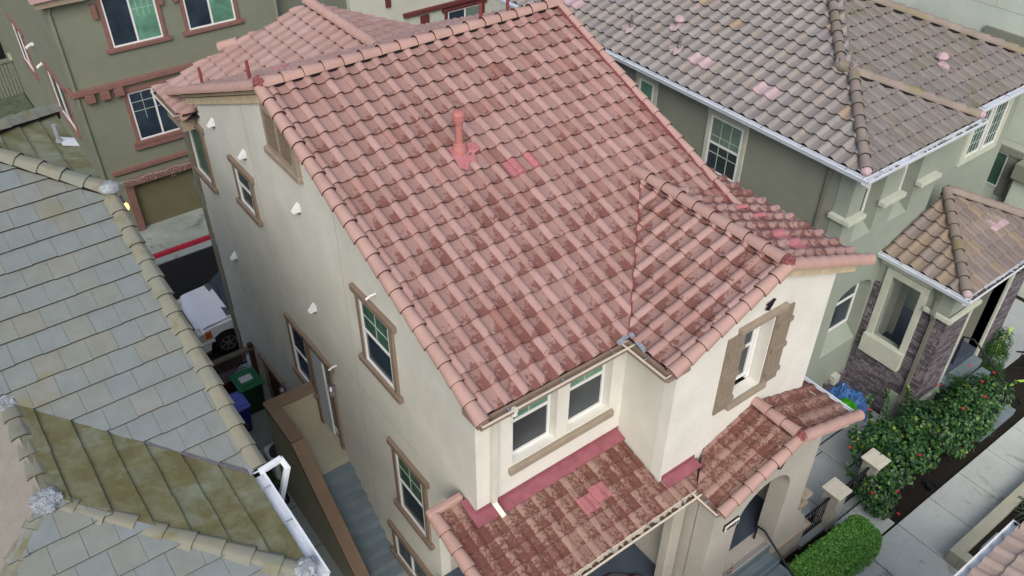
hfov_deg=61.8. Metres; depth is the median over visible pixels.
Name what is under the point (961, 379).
fern shrub
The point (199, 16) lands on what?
window
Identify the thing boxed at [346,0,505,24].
white house
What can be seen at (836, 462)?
patio bedding
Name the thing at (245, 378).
paper label
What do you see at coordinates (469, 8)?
window
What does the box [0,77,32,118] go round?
alley yard
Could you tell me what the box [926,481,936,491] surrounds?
plant pot
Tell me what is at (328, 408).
side door
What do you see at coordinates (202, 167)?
window
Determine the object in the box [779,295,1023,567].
front soil
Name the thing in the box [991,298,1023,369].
neighbor patio
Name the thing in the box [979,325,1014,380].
column shrub
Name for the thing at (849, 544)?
clipped hedge
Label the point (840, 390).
blue tarp
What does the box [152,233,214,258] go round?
red curb
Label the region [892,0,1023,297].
mint house
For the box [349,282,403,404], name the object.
window
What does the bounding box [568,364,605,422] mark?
window
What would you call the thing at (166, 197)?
garage door
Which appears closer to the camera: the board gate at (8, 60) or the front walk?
the front walk
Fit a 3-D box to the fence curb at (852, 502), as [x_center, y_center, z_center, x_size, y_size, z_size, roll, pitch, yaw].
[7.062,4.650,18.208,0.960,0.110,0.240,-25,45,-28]
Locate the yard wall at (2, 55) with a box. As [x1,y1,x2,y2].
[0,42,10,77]
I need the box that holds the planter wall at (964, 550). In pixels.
[944,482,1023,569]
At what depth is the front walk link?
17.96 m
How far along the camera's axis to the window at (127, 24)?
24.49 m
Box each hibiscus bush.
[842,389,948,520]
[896,364,1019,461]
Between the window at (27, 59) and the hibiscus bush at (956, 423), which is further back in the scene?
the window at (27, 59)
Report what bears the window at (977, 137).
in the gray roof house at (878, 129)
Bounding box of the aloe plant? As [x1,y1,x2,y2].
[1011,496,1023,520]
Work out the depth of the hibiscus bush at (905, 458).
18.13 m
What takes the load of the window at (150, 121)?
in the olive house at (95, 70)
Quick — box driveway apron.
[139,206,213,253]
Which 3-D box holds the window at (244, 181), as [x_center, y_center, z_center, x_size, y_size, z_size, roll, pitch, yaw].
[-5.140,-1.876,16.475,0.110,1.080,1.120,-25,45,-28]
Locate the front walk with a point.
(949, 514)
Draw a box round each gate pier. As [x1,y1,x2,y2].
[813,477,852,531]
[852,448,890,498]
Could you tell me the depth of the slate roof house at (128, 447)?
10.34 m
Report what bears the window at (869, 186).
in the gray roof house at (878, 129)
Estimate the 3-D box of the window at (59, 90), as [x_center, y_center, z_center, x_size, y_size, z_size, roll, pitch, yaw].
[-14.039,-5.884,26.672,0.110,1.720,2.440,-25,45,-28]
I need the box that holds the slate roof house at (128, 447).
[0,103,330,575]
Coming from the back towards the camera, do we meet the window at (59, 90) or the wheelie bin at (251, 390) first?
the window at (59, 90)
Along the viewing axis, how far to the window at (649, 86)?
19.59 m
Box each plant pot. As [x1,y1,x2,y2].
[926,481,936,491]
[1006,397,1020,407]
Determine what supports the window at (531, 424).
in the red roof house at (538, 288)
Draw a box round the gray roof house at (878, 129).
[496,0,1023,441]
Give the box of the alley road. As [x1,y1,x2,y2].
[158,244,246,373]
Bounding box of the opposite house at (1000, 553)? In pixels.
[951,519,1023,575]
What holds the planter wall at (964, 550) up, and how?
on the front soil
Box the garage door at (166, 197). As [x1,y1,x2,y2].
[133,168,206,225]
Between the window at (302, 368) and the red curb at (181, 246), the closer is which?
the window at (302, 368)
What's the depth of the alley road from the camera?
26.37 m
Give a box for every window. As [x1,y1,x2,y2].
[6,14,39,79]
[41,60,81,138]
[95,0,171,54]
[123,75,181,146]
[178,0,243,36]
[187,122,218,193]
[226,154,263,226]
[283,312,317,399]
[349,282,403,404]
[386,436,434,550]
[387,519,432,575]
[442,0,486,19]
[513,394,550,454]
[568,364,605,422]
[636,71,658,105]
[701,107,749,181]
[736,329,755,379]
[828,283,858,331]
[860,184,871,211]
[898,165,907,189]
[964,108,994,157]
[981,100,1010,148]
[986,151,1009,186]
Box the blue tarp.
[827,382,871,421]
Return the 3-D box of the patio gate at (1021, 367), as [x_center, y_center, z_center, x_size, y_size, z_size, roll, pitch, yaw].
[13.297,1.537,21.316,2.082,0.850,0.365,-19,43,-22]
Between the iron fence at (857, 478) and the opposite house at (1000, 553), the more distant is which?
the iron fence at (857, 478)
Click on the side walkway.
(260, 433)
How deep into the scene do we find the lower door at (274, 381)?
20.97 m
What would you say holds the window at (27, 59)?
in the olive house at (95, 70)
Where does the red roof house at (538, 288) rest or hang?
on the front soil
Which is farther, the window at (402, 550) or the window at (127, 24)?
the window at (127, 24)
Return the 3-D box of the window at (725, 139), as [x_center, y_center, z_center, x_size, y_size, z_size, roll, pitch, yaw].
[4.543,-2.992,18.405,0.090,1.550,1.110,-25,45,-28]
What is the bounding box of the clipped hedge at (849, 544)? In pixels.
[786,513,882,575]
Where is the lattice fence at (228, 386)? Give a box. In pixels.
[212,342,262,393]
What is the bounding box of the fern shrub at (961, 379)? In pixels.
[934,371,970,403]
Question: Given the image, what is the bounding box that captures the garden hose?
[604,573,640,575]
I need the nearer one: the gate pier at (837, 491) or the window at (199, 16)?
the gate pier at (837, 491)
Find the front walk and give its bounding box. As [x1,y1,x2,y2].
[849,417,1023,575]
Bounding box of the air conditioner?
[263,443,281,483]
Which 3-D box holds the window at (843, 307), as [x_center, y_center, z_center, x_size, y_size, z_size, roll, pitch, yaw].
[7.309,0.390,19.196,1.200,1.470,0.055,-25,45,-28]
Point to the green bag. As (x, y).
(849, 403)
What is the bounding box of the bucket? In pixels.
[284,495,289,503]
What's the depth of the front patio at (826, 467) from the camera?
19.13 m
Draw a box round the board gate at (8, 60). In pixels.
[0,53,23,97]
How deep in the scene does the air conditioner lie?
19.12 m
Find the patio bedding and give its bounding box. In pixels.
[807,408,906,520]
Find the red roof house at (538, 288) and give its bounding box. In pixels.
[150,0,875,575]
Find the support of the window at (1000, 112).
in the gray roof house at (878, 129)
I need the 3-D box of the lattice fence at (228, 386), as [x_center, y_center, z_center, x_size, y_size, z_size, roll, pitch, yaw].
[-7.636,2.500,21.140,2.873,1.550,0.140,-25,45,-28]
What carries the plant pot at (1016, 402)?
on the front soil
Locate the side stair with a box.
[263,381,403,575]
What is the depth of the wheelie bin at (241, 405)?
20.41 m
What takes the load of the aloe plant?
in the planter wall at (964, 550)
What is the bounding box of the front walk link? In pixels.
[835,501,893,533]
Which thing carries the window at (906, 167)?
in the gray roof house at (878, 129)
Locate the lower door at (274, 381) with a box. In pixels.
[258,352,283,397]
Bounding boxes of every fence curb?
[798,520,824,548]
[837,491,861,519]
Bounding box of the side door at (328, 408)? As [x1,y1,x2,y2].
[302,333,345,449]
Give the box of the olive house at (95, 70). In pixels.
[0,0,346,231]
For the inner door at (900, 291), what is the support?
in the gray roof house at (878, 129)
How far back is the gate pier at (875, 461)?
17.84 m
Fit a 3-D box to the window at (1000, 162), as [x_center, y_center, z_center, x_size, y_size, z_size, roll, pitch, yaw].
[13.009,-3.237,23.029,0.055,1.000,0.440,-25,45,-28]
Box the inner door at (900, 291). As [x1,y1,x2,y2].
[878,280,909,333]
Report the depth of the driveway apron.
27.88 m
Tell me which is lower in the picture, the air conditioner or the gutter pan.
the air conditioner
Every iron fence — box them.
[801,497,830,537]
[844,467,869,503]
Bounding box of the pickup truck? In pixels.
[176,267,240,354]
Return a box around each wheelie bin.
[229,367,264,414]
[229,391,252,431]
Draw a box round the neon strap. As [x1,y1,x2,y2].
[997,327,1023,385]
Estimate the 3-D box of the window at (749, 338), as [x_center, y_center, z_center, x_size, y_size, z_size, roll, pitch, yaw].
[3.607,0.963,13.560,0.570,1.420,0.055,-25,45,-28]
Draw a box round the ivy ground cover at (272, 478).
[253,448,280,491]
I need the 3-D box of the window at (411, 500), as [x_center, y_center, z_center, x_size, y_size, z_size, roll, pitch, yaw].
[-1.785,3.636,15.097,0.110,1.830,1.300,-25,45,-28]
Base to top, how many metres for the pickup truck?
1.819 m
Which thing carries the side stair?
on the side walkway
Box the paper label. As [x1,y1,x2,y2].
[238,373,252,383]
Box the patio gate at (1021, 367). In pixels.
[1008,351,1023,368]
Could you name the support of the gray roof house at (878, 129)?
on the front soil
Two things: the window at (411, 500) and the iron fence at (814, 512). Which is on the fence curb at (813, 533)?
the iron fence at (814, 512)
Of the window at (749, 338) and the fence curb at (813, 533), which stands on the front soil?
the fence curb at (813, 533)
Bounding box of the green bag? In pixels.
[840,397,856,409]
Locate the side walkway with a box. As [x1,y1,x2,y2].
[219,362,407,575]
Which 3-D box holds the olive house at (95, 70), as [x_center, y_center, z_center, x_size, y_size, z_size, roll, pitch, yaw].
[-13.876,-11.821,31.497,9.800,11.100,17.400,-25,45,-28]
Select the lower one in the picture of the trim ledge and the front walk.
the front walk
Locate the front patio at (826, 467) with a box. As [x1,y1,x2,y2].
[801,409,883,518]
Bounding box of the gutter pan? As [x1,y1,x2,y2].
[154,239,216,264]
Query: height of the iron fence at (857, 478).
0.778 m
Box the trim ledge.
[119,163,189,185]

